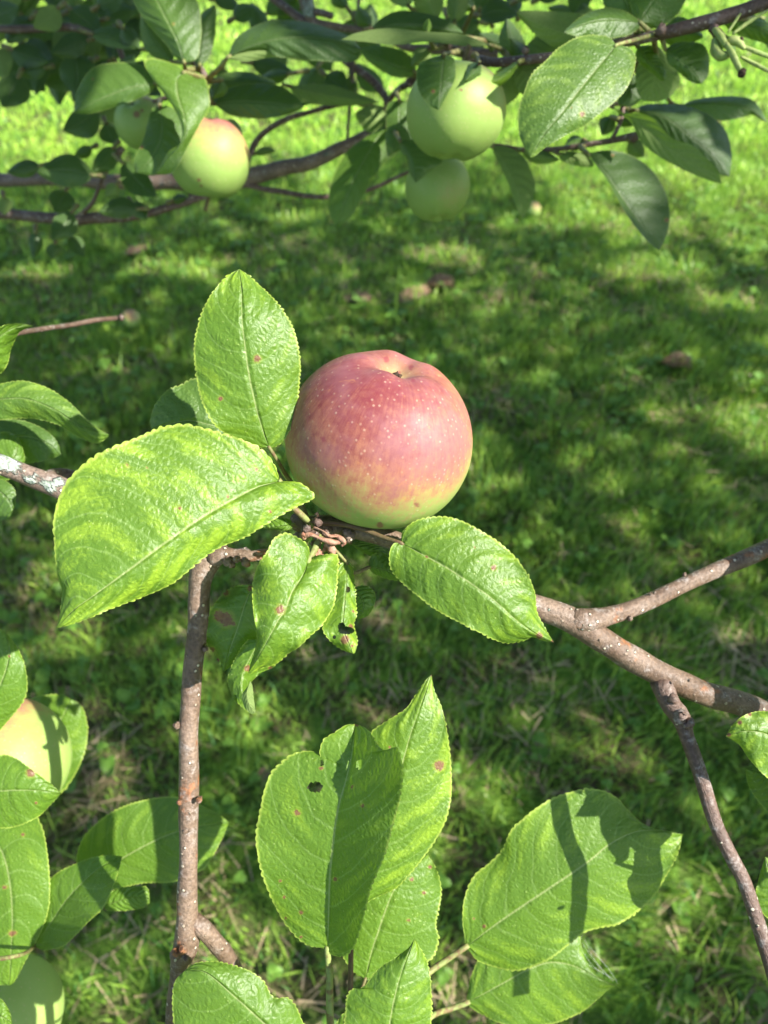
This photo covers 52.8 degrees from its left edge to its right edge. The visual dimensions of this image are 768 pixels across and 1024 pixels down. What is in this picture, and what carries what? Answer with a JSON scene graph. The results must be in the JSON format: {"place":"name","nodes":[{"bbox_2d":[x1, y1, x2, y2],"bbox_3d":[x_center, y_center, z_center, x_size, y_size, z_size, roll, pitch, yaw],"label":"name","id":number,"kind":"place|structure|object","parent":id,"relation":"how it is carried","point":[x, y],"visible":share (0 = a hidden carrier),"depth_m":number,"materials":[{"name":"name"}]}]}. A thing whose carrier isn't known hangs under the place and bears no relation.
{"place":"outdoors","nodes":[
{"label":"outdoors","id":0,"kind":"place"},
{"bbox_2d":[0,0,505,225],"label":"branch","id":1,"kind":"object","parent":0,"point":[376,144],"depth_m":0.70,"materials":[{"name":"green plant"}]},
{"bbox_2d":[0,0,360,175],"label":"apple branch","id":2,"kind":"object","parent":1,"relation":"attached to","point":[183,32],"visible":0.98,"depth_m":0.63,"materials":[{"name":"green plant"}]},
{"bbox_2d":[114,96,157,149],"bbox_3d":[-0.232,-0.370,0.742,0.051,0.053,0.050,0,48,0],"label":"apple","id":3,"kind":"object","parent":2,"relation":"hanging from","point":[131,118],"visible":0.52,"depth_m":0.72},
{"bbox_2d":[405,159,469,222],"bbox_3d":[0.046,-0.281,0.670,0.056,0.057,0.057,0,48,0],"label":"apple","id":4,"kind":"object","parent":1,"relation":"hanging from","point":[440,192],"visible":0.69,"depth_m":0.65,"materials":[{"name":"green food"}]},
{"bbox_2d":[0,0,767,1023],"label":"ground","id":5,"kind":"structure","parent":0,"point":[240,850],"depth_m":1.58,"materials":[{"name":"green plant"}]},
{"bbox_2d":[123,310,140,327],"bbox_3d":[-0.748,-0.572,2.290,0.052,0.052,0.053,0,48,0],"label":"apple","id":6,"kind":"object","parent":5,"relation":"on","point":[132,319],"visible":0.97,"depth_m":2.27,"materials":[{"name":"green food"}]},
{"bbox_2d":[122,244,147,255],"bbox_3d":[-0.840,-0.882,2.613,0.088,0.022,0.057,0,48,0],"label":"dead leaf","id":7,"kind":"object","parent":5,"relation":"on","point":[132,249],"visible":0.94,"depth_m":2.62,"materials":[{"name":"brown plant"}]},
{"bbox_2d":[258,766,270,780],"bbox_3d":[-0.216,0.469,1.389,0.019,0.008,0.030,33,56,26],"label":"dead leaf","id":8,"kind":"object","parent":5,"relation":"on","point":[262,770],"visible":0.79,"depth_m":1.39,"materials":[{"name":"brown plant"}]},
{"bbox_2d":[344,292,371,301],"bbox_3d":[-0.081,-0.660,2.391,0.086,0.022,0.059,0,48,0],"label":"dead leaf","id":9,"kind":"object","parent":5,"relation":"on","point":[363,295],"visible":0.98,"depth_m":2.40,"materials":[{"name":"brown plant"}]},
{"bbox_2d":[0,217,767,1023],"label":"dry thatch","id":10,"kind":"object","parent":5,"relation":"on","point":[756,661],"visible":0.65,"depth_m":1.55,"materials":[{"name":"plant"}]},
{"bbox_2d":[398,285,430,302],"bbox_3d":[0.096,-0.675,2.400,0.110,0.027,0.067,-17,50,-15],"label":"dead leaf","id":11,"kind":"object","parent":5,"relation":"on","point":[427,289],"visible":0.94,"depth_m":2.41,"materials":[{"name":"brown plant"}]},
{"bbox_2d":[424,273,454,288],"bbox_3d":[0.175,-0.718,2.430,0.096,0.039,0.065,0,48,0],"label":"dead leaf","id":12,"kind":"object","parent":5,"relation":"on","point":[435,279],"visible":0.93,"depth_m":2.43,"materials":[{"name":"brown plant"}]},
{"bbox_2d":[526,202,540,216],"bbox_3d":[0.527,-1.069,2.737,0.054,0.053,0.055,0,48,0],"label":"apple","id":13,"kind":"object","parent":5,"relation":"on","point":[535,208],"visible":0.66,"depth_m":2.72,"materials":[{"name":"food"}]},
{"bbox_2d":[660,351,691,369],"bbox_3d":[0.817,-0.416,2.156,0.077,0.039,0.060,0,48,0],"label":"dead leaf","id":14,"kind":"object","parent":5,"relation":"on","point":[677,355],"visible":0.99,"depth_m":2.16,"materials":[{"name":"brown plant"}]},
{"bbox_3d":[2.797,-0.570,-0.280,9.056,3.992,4.625,0,48,0],"label":"apple tree","id":15,"kind":"object","parent":5,"relation":"on","visible":0},
{"bbox_2d":[0,453,74,498],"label":"apple branch","id":16,"kind":"object","parent":15,"relation":"attached to","point":[51,482],"visible":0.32,"depth_m":0.37,"materials":[{"name":"brown plant"}]},
{"bbox_2d":[0,314,124,519],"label":"leafy shoot","id":17,"kind":"object","parent":16,"relation":"attached to","point":[24,441],"visible":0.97,"depth_m":0.42,"materials":[{"name":"green plant"}]},
{"bbox_2d":[0,0,210,259],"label":"apple branch","id":18,"kind":"object","parent":15,"relation":"attached to","point":[67,171],"visible":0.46,"depth_m":0.78,"materials":[{"name":"green plant"}]},
{"bbox_2d":[0,629,228,1023],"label":"leafy shoot","id":19,"kind":"object","parent":15,"relation":"attached to","point":[122,849],"visible":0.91,"depth_m":0.44,"materials":[{"name":"green plant"}]},
{"bbox_2d":[0,954,64,1023],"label":"apple","id":20,"kind":"object","parent":19,"relation":"hanging from","point":[33,993],"visible":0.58,"depth_m":0.49,"materials":[{"name":"green food"}]},
{"bbox_2d":[0,698,71,791],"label":"apple","id":21,"kind":"object","parent":19,"relation":"hanging from","point":[34,736],"visible":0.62,"depth_m":0.47,"materials":[{"name":"yellow food"}]},
{"bbox_2d":[172,0,592,211],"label":"branch","id":22,"kind":"object","parent":15,"relation":"attached to","point":[454,33],"depth_m":0.64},
{"bbox_2d":[172,674,682,1023],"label":"leafy shoot","id":23,"kind":"object","parent":15,"relation":"attached to","point":[349,872],"visible":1,"depth_m":0.35,"materials":[{"name":"green plant"}]},
{"bbox_2d":[478,0,767,156],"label":"apple branch","id":24,"kind":"object","parent":15,"relation":"attached to","point":[564,74],"visible":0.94,"depth_m":0.49,"materials":[{"name":"green plant"}]},
{"bbox_2d":[489,101,731,249],"bbox_3d":[0.161,-0.277,0.608,0.208,0.080,0.119,19,51,17],"label":"apple branch","id":25,"kind":"object","parent":24,"relation":"attached to","point":[694,141],"visible":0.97,"depth_m":0.59,"materials":[{"name":"green plant"}]},
{"bbox_2d":[710,9,767,77],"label":"fruitlet cluster","id":26,"kind":"object","parent":24,"relation":"hanging from","point":[718,53],"visible":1,"depth_m":0.47,"materials":[{"name":"green plant"}]},
{"bbox_2d":[52,269,767,979],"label":"branch","id":27,"kind":"object","parent":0,"point":[182,487],"depth_m":0.31,"materials":[{"name":"green plant"}]},
{"bbox_2d":[165,531,298,1023],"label":"apple twig","id":28,"kind":"object","parent":27,"relation":"attached to","point":[193,927],"visible":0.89,"depth_m":0.36,"materials":[{"name":"brown plant"}]},
{"bbox_2d":[726,711,767,917],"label":"leafy shoot","id":29,"kind":"object","parent":27,"relation":"attached to","point":[748,733],"visible":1,"depth_m":0.33,"materials":[{"name":"green plant"}]}
]}

